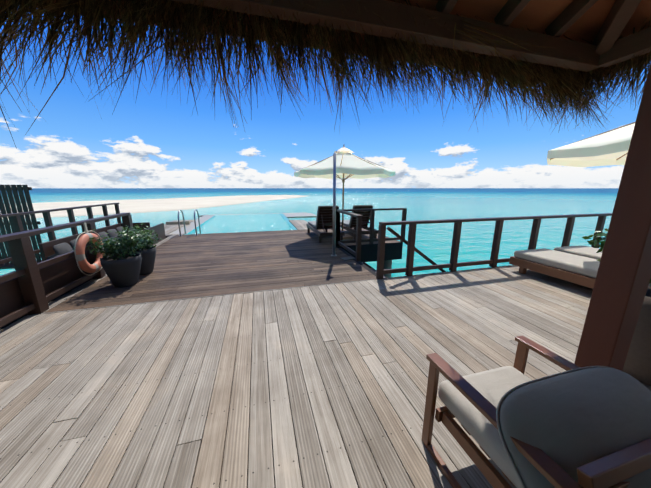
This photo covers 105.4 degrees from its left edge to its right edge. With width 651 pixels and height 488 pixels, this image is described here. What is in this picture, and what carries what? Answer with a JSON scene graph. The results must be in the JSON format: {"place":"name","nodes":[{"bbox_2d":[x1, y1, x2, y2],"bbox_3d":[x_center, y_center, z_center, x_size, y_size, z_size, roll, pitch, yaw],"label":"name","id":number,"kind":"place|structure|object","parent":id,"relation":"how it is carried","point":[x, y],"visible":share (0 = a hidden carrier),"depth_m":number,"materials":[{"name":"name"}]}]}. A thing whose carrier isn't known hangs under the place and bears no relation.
{"place":"outdoors","nodes":[
{"label":"outdoors","id":0,"kind":"place"},
{"bbox_2d":[0,185,41,268],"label":"privacy screen","id":1,"kind":"object","parent":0,"point":[15,190],"visible":0.56,"depth_m":6.48,"materials":[{"name":"brown wood"}]},
{"bbox_2d":[0,195,305,219],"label":"sand bank","id":2,"kind":"structure","parent":0,"point":[148,205],"depth_m":45.29,"materials":[{"name":"white sand"}]},
{"bbox_2d":[27,220,377,315],"bbox_3d":[-3.099,-0.272,8.159,6.095,0.032,9.874,-3,13,-15],"label":"deck edge","id":3,"kind":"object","parent":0,"point":[296,224],"depth_m":3.91,"materials":[{"name":"brown wood"}]},
{"bbox_2d":[45,228,398,312],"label":"deck","id":4,"kind":"structure","parent":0,"point":[193,265],"depth_m":4.78,"materials":[{"name":"brown wood"}]},
{"bbox_2d":[100,253,141,286],"bbox_3d":[-3.225,0.422,3.967,0.510,0.460,0.510,-3,13,-15],"label":"planter pot","id":5,"kind":"object","parent":4,"relation":"on","point":[123,273],"visible":0.83,"depth_m":3.83,"materials":[{"name":"grey stone"}]},
{"bbox_2d":[87,224,152,259],"bbox_3d":[-3.191,0.015,3.889,0.806,0.571,0.649,-9,16,-35],"label":"planter shrub","id":6,"kind":"object","parent":5,"relation":"on","point":[116,248],"visible":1,"depth_m":3.83,"materials":[{"name":"green plant"}]},
{"bbox_2d":[127,245,155,274],"bbox_3d":[-3.340,0.304,4.493,0.500,0.460,0.500,-3,13,-15],"label":"planter pot","id":7,"kind":"object","parent":4,"relation":"on","point":[148,259],"visible":0.44,"depth_m":4.41,"materials":[{"name":"grey stone"}]},
{"bbox_2d":[116,223,160,250],"bbox_3d":[-3.323,-0.088,4.434,0.603,0.610,0.674,-12,17,-42],"label":"planter shrub","id":8,"kind":"object","parent":7,"relation":"in","point":[146,237],"visible":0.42,"depth_m":4.41,"materials":[{"name":"green plant"}]},
{"bbox_2d":[177,209,200,235],"bbox_3d":[-4.536,-0.297,8.358,0.558,1.731,0.650,-3,13,-15],"label":"pool ladder","id":9,"kind":"object","parent":4,"relation":"on","point":[195,210],"visible":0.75,"depth_m":8.12,"materials":[{"name":"silver metal"}]},
{"bbox_2d":[306,206,344,242],"bbox_3d":[-0.064,-0.723,7.824,0.720,0.996,2.000,-3,13,-15],"label":"sun lounger","id":10,"kind":"object","parent":4,"relation":"on","point":[325,214],"visible":0.75,"depth_m":7.27,"materials":[{"name":"brown wood"}]},
{"bbox_2d":[308,205,337,228],"bbox_3d":[-0.114,-0.923,7.968,0.620,0.714,1.578,-3,13,-15],"label":"lounge chair cushion","id":11,"kind":"object","parent":10,"relation":"on","point":[313,223],"visible":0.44,"depth_m":7.44,"materials":[{"name":"fabric"}]},
{"bbox_2d":[331,151,339,255],"bbox_3d":[0.214,-0.861,5.505,0.137,2.287,0.300,4,13,18],"label":"shower","id":12,"kind":"object","parent":4,"relation":"on","point":[334,197],"visible":1,"depth_m":5.40,"materials":[{"name":"silver metal"}]},
{"bbox_2d":[300,145,384,238],"bbox_3d":[0.535,-1.550,7.486,2.782,2.760,2.782,-3,13,-15],"label":"umbrella frame","id":13,"kind":"object","parent":4,"relation":"on","point":[347,236],"visible":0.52,"depth_m":7.46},
{"bbox_2d":[294,147,394,178],"bbox_3d":[0.535,-2.406,7.292,2.772,0.865,2.772,-3,13,-15],"label":"umbrella canopy","id":14,"kind":"object","parent":13,"relation":"on","point":[358,168],"visible":0.92,"depth_m":6.50,"materials":[{"name":"white fabric"}]},
{"bbox_2d":[340,256,354,260],"bbox_3d":[0.485,0.316,5.429,0.280,0.020,0.200,-8,15,-31],"label":"shower drain mat","id":15,"kind":"object","parent":4,"relation":"on","point":[347,258],"visible":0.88,"depth_m":5.39,"materials":[{"name":"grey"}]},
{"bbox_2d":[340,206,377,239],"bbox_3d":[0.979,-0.785,8.099,0.720,0.996,2.000,-3,13,-15],"label":"sun lounger","id":16,"kind":"object","parent":4,"relation":"on","point":[363,213],"visible":0.56,"depth_m":7.57,"materials":[{"name":"brown wood"}]},
{"bbox_2d":[340,205,371,226],"bbox_3d":[0.929,-0.985,8.243,0.620,0.714,1.578,-3,13,-15],"label":"lounge chair cushion","id":17,"kind":"object","parent":16,"relation":"on","point":[347,222],"visible":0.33,"depth_m":7.72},
{"bbox_2d":[336,208,406,260],"bbox_3d":[1.444,-0.324,6.116,2.055,0.970,1.515,-3,13,-15],"label":"stairwell railing","id":18,"kind":"object","parent":4,"relation":"on","point":[358,241],"visible":0.92,"depth_m":6.51,"materials":[{"name":"brown wood"}]},
{"bbox_2d":[186,214,293,234],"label":"pool water","id":19,"kind":"structure","parent":0,"point":[242,223],"depth_m":10.81,"materials":[{"name":"teal liquid"}]},
{"bbox_2d":[166,212,316,234],"bbox_3d":[-3.535,-0.583,12.148,7.025,1.420,6.995,-3,13,-15],"label":"pool edge","id":20,"kind":"object","parent":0,"point":[189,227],"visible":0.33,"depth_m":12.11,"materials":[{"name":"stone"}]},
{"bbox_2d":[0,235,513,487],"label":"deck substructure","id":21,"kind":"object","parent":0,"point":[393,251],"visible":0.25,"depth_m":6.71,"materials":[{"name":"black wood"}]},
{"bbox_2d":[0,213,133,326],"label":"railing","id":22,"kind":"object","parent":21,"relation":"on","point":[27,267],"visible":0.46,"depth_m":3.02,"materials":[{"name":"brown wood"}]},
{"bbox_2d":[74,223,103,275],"bbox_3d":[-3.770,0.075,3.971,0.098,0.835,0.700,-3,13,-15],"label":"lifebuoy","id":23,"kind":"object","parent":22,"relation":"attached to","point":[81,242],"visible":0.85,"depth_m":3.82,"materials":[{"name":"plastic"},{"name":"rope"}]},
{"bbox_2d":[0,265,650,487],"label":"deck","id":24,"kind":"structure","parent":21,"relation":"on","point":[135,396],"depth_m":2.02,"materials":[{"name":"wood"}]},
{"bbox_2d":[422,335,650,487],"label":"armchair frame","id":25,"kind":"object","parent":24,"relation":"on","point":[614,469],"visible":0.58,"depth_m":1.10,"materials":[{"name":"brown wood"}]},
{"bbox_2d":[438,366,530,487],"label":"seat cushion","id":26,"kind":"object","parent":25,"relation":"on","point":[493,386],"visible":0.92,"depth_m":1.30,"materials":[{"name":"beige fabric"}]},
{"bbox_2d":[496,366,650,487],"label":"chair back cushion","id":27,"kind":"object","parent":25,"relation":"on","point":[569,422],"visible":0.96,"depth_m":0.95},
{"bbox_2d":[509,256,595,288],"bbox_3d":[4.110,0.558,3.796,0.820,0.270,2.050,-3,13,-15],"label":"frame","id":28,"kind":"object","parent":24,"relation":"on","point":[524,265],"visible":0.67,"depth_m":3.97,"materials":[{"name":"brown wood"}]},
{"bbox_2d":[514,248,599,277],"bbox_3d":[4.110,0.368,3.753,0.770,0.120,2.000,-3,13,-15],"label":"daybed cushion","id":29,"kind":"object","parent":28,"relation":"on","point":[583,265],"visible":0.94,"depth_m":4.01,"materials":[{"name":"white fabric"}]},
{"bbox_2d":[550,122,634,159],"bbox_3d":[4.867,-0.637,3.211,3.356,2.860,3.356,-3,13,-15],"label":"umbrella frame","id":30,"kind":"object","parent":24,"relation":"on","point":[606,132],"visible":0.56,"depth_m":3.40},
{"bbox_2d":[547,123,634,166],"bbox_3d":[4.867,-1.527,3.010,3.348,0.895,3.348,-3,13,-15],"label":"umbrella canopy","id":31,"kind":"object","parent":30,"relation":"on","point":[602,150],"visible":0.79,"depth_m":3.33,"materials":[{"name":"white fabric"}]},
{"bbox_2d":[574,63,650,370],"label":"roof post","id":32,"kind":"object","parent":24,"relation":"on","point":[621,283],"visible":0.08,"depth_m":1.51,"materials":[{"name":"brown wood"}]},
{"bbox_2d":[171,0,650,71],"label":"roof timbers","id":33,"kind":"object","parent":32,"relation":"on","point":[620,14],"visible":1,"depth_m":1.69,"materials":[{"name":"brown wood"}]},
{"bbox_2d":[6,0,650,76],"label":"roof boards","id":34,"kind":"object","parent":33,"relation":"attached to","point":[538,16],"depth_m":1.82,"materials":[{"name":"brown wood"}]},
{"bbox_2d":[622,285,650,385],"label":"big planter pot","id":35,"kind":"object","parent":24,"relation":"on","point":[637,365],"visible":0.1,"depth_m":1.92,"materials":[{"name":"stone"}]},
{"bbox_2d":[581,228,650,286],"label":"plant","id":36,"kind":"object","parent":35,"relation":"in","point":[600,241],"visible":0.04,"depth_m":2.44,"materials":[{"name":"green plant"}]},
{"bbox_3d":[-1.314,0.281,-2.995,16.000,3.800,2.000,-3,13,-15],"label":"villa","id":37,"kind":"object","parent":24,"relation":"on","visible":0},
{"bbox_2d":[0,0,650,148],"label":"thatched roof","id":38,"kind":"structure","parent":37,"relation":"on","point":[186,36],"depth_m":1.61,"materials":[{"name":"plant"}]},
{"bbox_2d":[376,213,611,278],"bbox_3d":[4.545,-0.097,5.112,7.575,0.970,0.120,-3,13,-15],"label":"railing","id":39,"kind":"object","parent":21,"relation":"on","point":[452,266],"visible":0.73,"depth_m":4.56,"materials":[{"name":"brown wood"}]},
{"bbox_2d":[0,188,618,276],"bbox_3d":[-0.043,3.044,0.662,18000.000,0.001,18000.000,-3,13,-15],"label":"sea","id":40,"kind":"structure","parent":0,"point":[433,242],"depth_m":36.92,"materials":[{"name":"liquid"}]},
{"bbox_2d":[383,260,391,277],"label":"deck piles","id":41,"kind":"object","parent":40,"relation":"on","point":[387,264],"depth_m":7.34,"materials":[{"name":"concrete"}]},
{"bbox_2d":[0,12,649,187],"label":"sky","id":42,"kind":"structure","parent":0,"point":[68,145],"materials":[{"name":"blue"}]},
{"bbox_2d":[363,227,445,277],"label":"stairs to lagoon","id":43,"kind":"structure","parent":0,"point":[401,238],"depth_m":4.49,"materials":[{"name":"brown wood"}]},
{"bbox_3d":[5.076,0.501,4.051,0.820,0.270,2.050,-3,13,-15],"label":"daybed","id":44,"kind":"object","parent":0,"visible":0},
{"bbox_2d":[554,245,601,259],"bbox_3d":[5.076,0.311,4.008,0.770,0.120,2.000,-3,13,-15],"label":"daybed cushion","id":45,"kind":"object","parent":44,"relation":"on","point":[585,251],"visible":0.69,"depth_m":4.58,"materials":[{"name":"white fabric"}]},
{"bbox_3d":[-5.301,1.019,4.960,2.200,0.060,9.700,-3,13,-15],"label":"sunken deck substructure","id":46,"kind":"object","parent":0,"visible":0},
{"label":"sunken deck","id":47,"kind":"structure","parent":46,"relation":"on","visible":0},
{"bbox_2d":[0,203,121,263],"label":"railing","id":48,"kind":"object","parent":47,"relation":"on","point":[17,222],"visible":0.52,"depth_m":6.02,"materials":[{"name":"brown wood"}]},
{"bbox_2d":[0,222,165,327],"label":"lounge sofa base","id":49,"kind":"object","parent":47,"relation":"on","point":[57,275],"visible":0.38,"depth_m":3.62,"materials":[{"name":"brown wood"}]},
{"bbox_2d":[47,234,120,259],"bbox_3d":[-6.441,-0.017,7.415,0.900,0.160,3.400,-3,13,-15],"label":"cushion","id":50,"kind":"object","parent":49,"relation":"on","point":[51,256],"visible":0.06,"depth_m":5.74,"materials":[{"name":"grey fabric"}]},
{"bbox_2d":[53,226,123,254],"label":"cushions","id":51,"kind":"object","parent":50,"relation":"on","point":[61,248],"visible":0.31,"depth_m":6.29,"materials":[{"name":"grey fabric"}]}
]}

